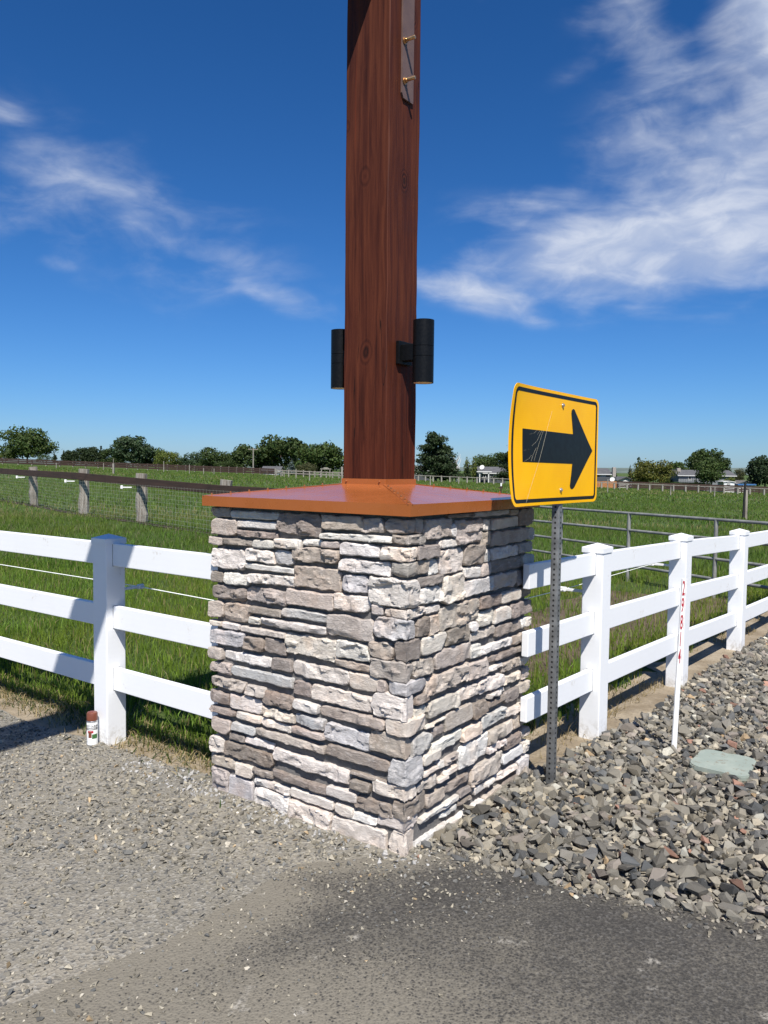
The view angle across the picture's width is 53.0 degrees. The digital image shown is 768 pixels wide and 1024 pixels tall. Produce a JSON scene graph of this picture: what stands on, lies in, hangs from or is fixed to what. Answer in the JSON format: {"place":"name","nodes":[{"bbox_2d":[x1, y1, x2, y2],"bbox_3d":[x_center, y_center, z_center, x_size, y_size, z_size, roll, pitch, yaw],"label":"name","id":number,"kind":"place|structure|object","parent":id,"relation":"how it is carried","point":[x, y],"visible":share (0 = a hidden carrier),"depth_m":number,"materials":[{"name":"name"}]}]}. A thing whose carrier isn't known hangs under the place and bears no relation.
{"place":"outdoors","nodes":[
{"label":"outdoors","id":0,"kind":"place"},
{"bbox_2d":[0,709,529,1023],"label":"gravel apron","id":1,"kind":"object","parent":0,"point":[143,921],"visible":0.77,"depth_m":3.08,"materials":[{"name":"grey gravel"}]},
{"bbox_2d":[86,711,97,745],"bbox_3d":[-1.660,1.230,4.380,0.062,0.189,0.062,1,3,0],"label":"spray can","id":2,"kind":"object","parent":1,"relation":"on","point":[92,727],"visible":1,"depth_m":4.36,"materials":[{"name":"white metal"}]},
{"bbox_2d":[0,460,747,474],"bbox_3d":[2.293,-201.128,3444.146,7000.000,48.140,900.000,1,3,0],"label":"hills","id":3,"kind":"structure","parent":0,"point":[621,470],"depth_m":3258.63,"materials":[{"name":"green plant"}]},
{"bbox_2d":[0,852,767,1023],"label":"asphalt lane","id":4,"kind":"structure","parent":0,"point":[571,960],"depth_m":2.46,"materials":[{"name":"grey asphalt"}]},
{"bbox_2d":[0,463,767,757],"bbox_3d":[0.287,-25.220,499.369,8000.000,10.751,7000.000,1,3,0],"label":"ground","id":5,"kind":"structure","parent":0,"point":[644,668],"depth_m":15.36,"materials":[{"name":"green plant"}]},
{"bbox_2d":[0,424,58,462],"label":"broadleaf tree","id":6,"kind":"object","parent":5,"relation":"on","point":[26,444],"visible":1,"depth_m":200.95,"materials":[{"name":"green plant"}]},
{"bbox_2d":[36,454,52,461],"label":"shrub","id":7,"kind":"object","parent":5,"relation":"on","point":[40,458],"visible":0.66,"depth_m":229.31,"materials":[{"name":"green plant"}]},
{"bbox_2d":[60,450,68,462],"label":"conifer tree","id":8,"kind":"object","parent":5,"relation":"on","point":[63,457],"visible":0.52,"depth_m":221.05,"materials":[{"name":"green plant"}]},
{"bbox_2d":[65,450,79,464],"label":"broadleaf tree","id":9,"kind":"object","parent":5,"relation":"on","point":[67,453],"visible":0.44,"depth_m":228.06,"materials":[{"name":"green plant"}]},
{"bbox_2d":[70,447,92,464],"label":"broadleaf tree","id":10,"kind":"object","parent":5,"relation":"on","point":[76,455],"visible":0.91,"depth_m":224.44,"materials":[{"name":"green plant"}]},
{"bbox_2d":[81,446,98,463],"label":"broadleaf tree","id":11,"kind":"object","parent":5,"relation":"on","point":[93,450],"visible":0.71,"depth_m":226.11,"materials":[{"name":"green plant"}]},
{"bbox_2d":[93,446,107,465],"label":"conifer tree","id":12,"kind":"object","parent":5,"relation":"on","point":[99,457],"visible":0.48,"depth_m":224.96,"materials":[{"name":"green plant"}]},
{"bbox_2d":[0,684,214,775],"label":"dirt strip","id":13,"kind":"object","parent":5,"relation":"on","point":[12,711],"visible":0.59,"depth_m":4.68,"materials":[{"name":"brown soil"}]},
{"bbox_2d":[100,448,116,463],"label":"broadleaf tree","id":14,"kind":"object","parent":5,"relation":"on","point":[105,454],"visible":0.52,"depth_m":220.49,"materials":[{"name":"green plant"}]},
{"bbox_2d":[0,531,217,745],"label":"vinyl fence","id":15,"kind":"object","parent":5,"relation":"on","point":[109,615],"visible":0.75,"depth_m":4.38,"materials":[{"name":"plastic"}]},
{"bbox_2d":[125,584,143,589],"bbox_3d":[-1.490,0.447,4.547,0.026,0.032,0.179,3,4,36],"label":"insulator","id":16,"kind":"object","parent":15,"relation":"attached to","point":[138,586],"visible":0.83,"depth_m":4.56,"materials":[{"name":"white plastic"}]},
{"bbox_2d":[0,564,213,600],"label":"electric wire","id":17,"kind":"object","parent":16,"relation":"attached to","point":[125,584],"visible":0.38,"depth_m":4.66,"materials":[{"name":"metal"}]},
{"bbox_2d":[112,459,114,473],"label":"field post","id":18,"kind":"object","parent":5,"relation":"on","point":[113,469],"visible":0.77,"depth_m":98.64,"materials":[{"name":"white wood"}]},
{"bbox_2d":[110,458,129,466],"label":"shrub","id":19,"kind":"object","parent":5,"relation":"on","point":[117,460],"visible":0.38,"depth_m":211.98,"materials":[{"name":"green plant"}]},
{"bbox_2d":[109,435,154,466],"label":"broadleaf tree","id":20,"kind":"object","parent":5,"relation":"on","point":[122,446],"visible":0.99,"depth_m":201.54,"materials":[{"name":"green plant"}]},
{"bbox_2d":[0,458,275,474],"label":"ranch fence","id":21,"kind":"object","parent":5,"relation":"on","point":[212,469],"visible":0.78,"depth_m":171.33,"materials":[{"name":"brown wood"}]},
{"bbox_2d":[0,466,279,535],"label":"board fence","id":22,"kind":"object","parent":5,"relation":"on","point":[141,482],"visible":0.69,"depth_m":20.96,"materials":[{"name":"wood"}]},
{"bbox_2d":[140,447,167,467],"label":"broadleaf tree","id":23,"kind":"object","parent":5,"relation":"on","point":[151,460],"visible":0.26,"depth_m":205.48,"materials":[{"name":"green plant"}]},
{"bbox_2d":[153,450,179,466],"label":"broadleaf tree","id":24,"kind":"object","parent":5,"relation":"on","point":[162,456],"visible":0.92,"depth_m":198.93,"materials":[{"name":"green plant"}]},
{"bbox_2d":[178,451,201,465],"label":"broadleaf tree","id":25,"kind":"object","parent":5,"relation":"on","point":[185,460],"visible":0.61,"depth_m":207.97,"materials":[{"name":"green plant"}]},
{"bbox_2d":[197,447,230,465],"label":"broadleaf tree","id":26,"kind":"object","parent":5,"relation":"on","point":[208,458],"visible":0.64,"depth_m":193.08,"materials":[{"name":"green plant"}]},
{"bbox_2d":[213,459,241,472],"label":"shrub","id":27,"kind":"object","parent":5,"relation":"on","point":[231,464],"visible":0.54,"depth_m":188.57,"materials":[{"name":"green plant"}]},
{"bbox_2d":[223,444,258,469],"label":"broadleaf tree","id":28,"kind":"object","parent":5,"relation":"on","point":[241,453],"visible":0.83,"depth_m":191.39,"materials":[{"name":"green plant"}]},
{"bbox_2d":[248,448,257,473],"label":"utility pole","id":29,"kind":"object","parent":5,"relation":"on","point":[253,449],"visible":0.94,"depth_m":171.47,"materials":[{"name":"grey wood"}]},
{"bbox_2d":[262,466,284,474],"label":"house","id":30,"kind":"structure","parent":5,"relation":"on","point":[277,467],"depth_m":178.05,"materials":[{"name":"white"}]},
{"bbox_2d":[252,434,308,471],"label":"broadleaf tree","id":31,"kind":"object","parent":5,"relation":"on","point":[275,451],"visible":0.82,"depth_m":194.74,"materials":[{"name":"green plant"}]},
{"bbox_2d":[285,459,297,474],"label":"conifer tree","id":32,"kind":"object","parent":5,"relation":"on","point":[291,465],"visible":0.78,"depth_m":171.31,"materials":[{"name":"green plant"}]},
{"bbox_2d":[283,460,311,474],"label":"shrub","id":33,"kind":"object","parent":5,"relation":"on","point":[285,466],"visible":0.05,"depth_m":194.89,"materials":[{"name":"green plant"}]},
{"bbox_2d":[295,462,316,473],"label":"shrub","id":34,"kind":"object","parent":5,"relation":"on","point":[308,467],"visible":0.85,"depth_m":168.02,"materials":[{"name":"green plant"}]},
{"bbox_2d":[276,469,340,478],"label":"ranch fence","id":35,"kind":"object","parent":5,"relation":"on","point":[315,474],"visible":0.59,"depth_m":145.46,"materials":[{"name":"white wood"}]},
{"bbox_2d":[294,441,343,475],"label":"broadleaf tree","id":36,"kind":"object","parent":5,"relation":"on","point":[326,454],"visible":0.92,"depth_m":175.28,"materials":[{"name":"green plant"}]},
{"bbox_2d":[207,506,534,856],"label":"stone pillar","id":37,"kind":"structure","parent":5,"relation":"on","point":[370,681],"depth_m":3.43,"materials":[{"name":"grey stone"}]},
{"bbox_2d":[202,478,539,516],"bbox_3d":[-0.034,-0.098,3.874,1.224,0.139,1.224,3,4,36],"label":"metal cap","id":38,"kind":"object","parent":37,"relation":"on","point":[401,497],"visible":0.96,"depth_m":3.49,"materials":[{"name":"orange paint"}]},
{"bbox_2d":[343,0,420,478],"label":"timber post","id":39,"kind":"object","parent":38,"relation":"on","point":[382,123],"visible":0.99,"depth_m":3.71,"materials":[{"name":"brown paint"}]},
{"bbox_2d":[331,329,344,389],"bbox_3d":[-0.195,-0.787,3.963,0.174,0.298,0.110,3,4,36],"label":"wall light","id":40,"kind":"object","parent":39,"relation":"attached to","point":[337,355],"visible":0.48,"depth_m":3.94,"materials":[{"name":"black metal"}]},
{"bbox_2d":[396,318,433,383],"bbox_3d":[0.159,-0.769,3.709,0.174,0.298,0.110,3,4,36],"label":"wall light","id":41,"kind":"object","parent":39,"relation":"attached to","point":[419,352],"visible":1,"depth_m":3.65,"materials":[{"name":"black metal"}]},
{"bbox_2d":[0,607,763,807],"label":"dry straw","id":42,"kind":"object","parent":5,"relation":"on","point":[71,712],"visible":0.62,"depth_m":4.82,"materials":[{"name":"beige plant"}]},
{"bbox_2d":[0,556,767,757],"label":"lawn grass","id":43,"kind":"structure","parent":5,"relation":"on","point":[85,689],"depth_m":7.18,"materials":[{"name":"green plant"}]},
{"bbox_2d":[414,466,429,479],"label":"house","id":44,"kind":"structure","parent":5,"relation":"on","point":[420,478],"depth_m":177.83,"materials":[{"name":"grey"}]},
{"bbox_2d":[414,431,464,480],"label":"pine tree","id":45,"kind":"object","parent":5,"relation":"on","point":[435,460],"visible":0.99,"depth_m":162.73,"materials":[{"name":"green plant"}]},
{"bbox_2d":[462,457,470,478],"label":"columnar tree","id":46,"kind":"object","parent":5,"relation":"on","point":[466,463],"visible":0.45,"depth_m":175.45,"materials":[{"name":"green plant"}]},
{"bbox_2d":[463,464,471,479],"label":"conifer tree","id":47,"kind":"object","parent":5,"relation":"on","point":[467,473],"visible":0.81,"depth_m":167.57,"materials":[{"name":"green plant"}]},
{"bbox_2d":[471,457,478,481],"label":"columnar tree","id":48,"kind":"object","parent":5,"relation":"on","point":[473,465],"visible":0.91,"depth_m":175.51,"materials":[{"name":"green plant"}]},
{"bbox_2d":[470,454,498,470],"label":"broadleaf tree","id":49,"kind":"object","parent":5,"relation":"on","point":[485,461],"visible":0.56,"depth_m":212.12,"materials":[{"name":"green plant"}]},
{"bbox_2d":[475,467,505,482],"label":"house","id":50,"kind":"structure","parent":5,"relation":"on","point":[487,473],"depth_m":177.85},
{"bbox_2d":[489,452,507,466],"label":"broadleaf tree","id":51,"kind":"object","parent":5,"relation":"on","point":[498,456],"visible":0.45,"depth_m":203.87,"materials":[{"name":"green plant"}]},
{"bbox_2d":[490,451,508,481],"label":"pine tree","id":52,"kind":"object","parent":5,"relation":"on","point":[503,474],"visible":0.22,"depth_m":164.57,"materials":[{"name":"green plant"}]},
{"bbox_2d":[414,475,767,494],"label":"post rail fence","id":53,"kind":"object","parent":5,"relation":"on","point":[710,488],"visible":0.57,"depth_m":136.24,"materials":[{"name":"grey wood"}]},
{"bbox_2d":[433,665,767,922],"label":"rock bed","id":54,"kind":"object","parent":5,"relation":"on","point":[668,818],"visible":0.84,"depth_m":3.20,"materials":[{"name":"grey gravel"}]},
{"bbox_2d":[508,383,598,782],"bbox_3d":[0.809,0.490,3.728,0.054,2.128,0.963,3,4,36],"label":"road sign","id":55,"kind":"object","parent":54,"relation":"on","point":[552,447],"visible":0.98,"depth_m":3.73,"materials":[{"name":"metal"}]},
{"bbox_2d":[409,633,767,946],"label":"loose rocks","id":56,"kind":"object","parent":54,"relation":"on","point":[723,674],"visible":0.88,"depth_m":3.71,"materials":[{"name":"grey gravel"}]},
{"bbox_2d":[671,579,686,748],"bbox_3d":[1.604,0.930,4.199,0.079,1.136,0.014,-1,4,-29],"label":"marker stake","id":57,"kind":"object","parent":54,"relation":"on","point":[679,660],"visible":0.86,"depth_m":4.20,"materials":[{"name":"white plastic"}]},
{"bbox_2d":[690,749,755,781],"bbox_3d":[1.766,1.376,4.013,0.286,0.149,0.312,3,4,34],"label":"utility box","id":58,"kind":"object","parent":54,"relation":"on","point":[718,762],"visible":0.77,"depth_m":3.98,"materials":[{"name":"grey concrete"}]},
{"bbox_2d":[597,467,615,486],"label":"house","id":59,"kind":"structure","parent":5,"relation":"on","point":[604,474],"depth_m":167.68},
{"bbox_2d":[597,481,616,487],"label":"board fence","id":60,"kind":"object","parent":5,"relation":"on","point":[610,484],"visible":0.46,"depth_m":157.89,"materials":[{"name":"brown wood"}]},
{"bbox_2d":[614,476,632,487],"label":"garden shed","id":61,"kind":"structure","parent":5,"relation":"on","point":[619,478],"depth_m":181.84,"materials":[{"name":"white"}]},
{"bbox_2d":[524,590,726,680],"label":"grass","id":62,"kind":"structure","parent":5,"relation":"on","point":[539,618],"depth_m":8.20,"materials":[{"name":"green plant"}]},
{"bbox_2d":[633,457,643,486],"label":"columnar tree","id":63,"kind":"object","parent":5,"relation":"on","point":[638,458],"visible":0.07,"depth_m":185.42,"materials":[{"name":"green plant"}]},
{"bbox_2d":[520,529,767,739],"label":"vinyl fence","id":64,"kind":"object","parent":5,"relation":"on","point":[594,566],"visible":0.85,"depth_m":4.93,"materials":[{"name":"plastic"}]},
{"bbox_2d":[560,586,581,592],"bbox_3d":[1.150,0.476,4.694,0.179,0.032,0.026,3,4,39],"label":"insulator","id":65,"kind":"object","parent":64,"relation":"attached to","point":[570,589],"visible":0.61,"depth_m":4.70,"materials":[{"name":"white plastic"}]},
{"bbox_2d":[525,564,650,598],"bbox_3d":[3.162,0.333,7.222,0.008,0.056,8.868,3,4,39],"label":"electric wire","id":66,"kind":"object","parent":64,"relation":"attached to","point":[581,584],"visible":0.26,"depth_m":4.87,"materials":[{"name":"metal"}]},
{"bbox_2d":[649,563,668,565],"bbox_3d":[2.086,0.398,5.824,0.179,0.032,0.026,3,4,39],"label":"insulator","id":67,"kind":"object","parent":64,"relation":"attached to","point":[659,564],"visible":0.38,"depth_m":5.82,"materials":[{"name":"white plastic"}]},
{"bbox_2d":[531,506,767,597],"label":"pipe fence","id":68,"kind":"object","parent":5,"relation":"on","point":[714,558],"visible":0.37,"depth_m":10.94,"materials":[{"name":"grey metal"}]},
{"bbox_2d":[628,458,679,484],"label":"broadleaf tree","id":69,"kind":"object","parent":5,"relation":"on","point":[659,471],"visible":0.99,"depth_m":173.79,"materials":[{"name":"green plant"}]},
{"bbox_2d":[668,461,690,470],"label":"broadleaf tree","id":70,"kind":"object","parent":5,"relation":"on","point":[681,465],"visible":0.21,"depth_m":189.65,"materials":[{"name":"green plant"}]},
{"bbox_2d":[616,481,767,493],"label":"ranch fence","id":71,"kind":"object","parent":5,"relation":"on","point":[642,485],"visible":0.72,"depth_m":155.78,"materials":[{"name":"brown wood"}]},
{"bbox_2d":[666,468,736,490],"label":"house","id":72,"kind":"structure","parent":5,"relation":"on","point":[686,476],"depth_m":181.86,"materials":[{"name":"grey"}]},
{"bbox_2d":[684,448,723,469],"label":"broadleaf tree","id":73,"kind":"object","parent":5,"relation":"on","point":[698,456],"visible":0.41,"depth_m":212.72,"materials":[{"name":"green plant"}]},
{"bbox_2d":[694,459,726,491],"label":"broadleaf tree","id":74,"kind":"object","parent":5,"relation":"on","point":[708,472],"visible":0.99,"depth_m":158.29,"materials":[{"name":"green plant"}]},
{"bbox_2d":[706,456,731,471],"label":"broadleaf tree","id":75,"kind":"object","parent":5,"relation":"on","point":[727,461],"visible":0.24,"depth_m":198.19,"materials":[{"name":"green plant"}]},
{"bbox_2d":[716,481,734,492],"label":"garden shed","id":76,"kind":"structure","parent":5,"relation":"on","point":[726,482],"depth_m":159.91,"materials":[{"name":"white"}]},
{"bbox_2d":[723,477,734,481],"bbox_3d":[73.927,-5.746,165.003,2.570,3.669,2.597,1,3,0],"label":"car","id":77,"kind":"object","parent":5,"relation":"on","point":[730,479],"visible":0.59,"depth_m":164.56,"materials":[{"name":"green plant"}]},
{"bbox_2d":[734,468,745,479],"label":"broadleaf tree","id":78,"kind":"object","parent":5,"relation":"on","point":[740,474],"visible":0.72,"depth_m":189.16,"materials":[{"name":"green plant"}]},
{"bbox_2d":[734,480,753,492],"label":"garage","id":79,"kind":"structure","parent":5,"relation":"on","point":[741,481],"depth_m":165.89,"materials":[{"name":"white"}]},
{"bbox_2d":[742,483,747,518],"bbox_3d":[15.270,-0.360,32.558,0.195,1.770,0.105,1,3,0],"label":"field post","id":80,"kind":"object","parent":5,"relation":"on","point":[745,503],"visible":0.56,"depth_m":32.51,"materials":[{"name":"white plastic"}]},
{"bbox_2d":[743,455,767,486],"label":"broadleaf tree","id":81,"kind":"object","parent":5,"relation":"on","point":[756,470],"visible":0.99,"depth_m":163.56,"materials":[{"name":"green plant"}]},
{"bbox_2d":[0,0,767,467],"label":"sky","id":82,"kind":"structure","parent":0,"point":[593,176],"materials":[{"name":"blue"}]},
{"bbox_2d":[453,453,460,481],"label":"birch tree","id":83,"kind":"object","parent":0,"point":[457,459],"visible":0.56,"depth_m":165.64,"materials":[{"name":"white plant"}]},
{"bbox_2d":[523,611,767,768],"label":"dirt path","id":84,"kind":"structure","parent":0,"point":[709,652],"depth_m":5.54,"materials":[{"name":"brown soil"}]}
]}

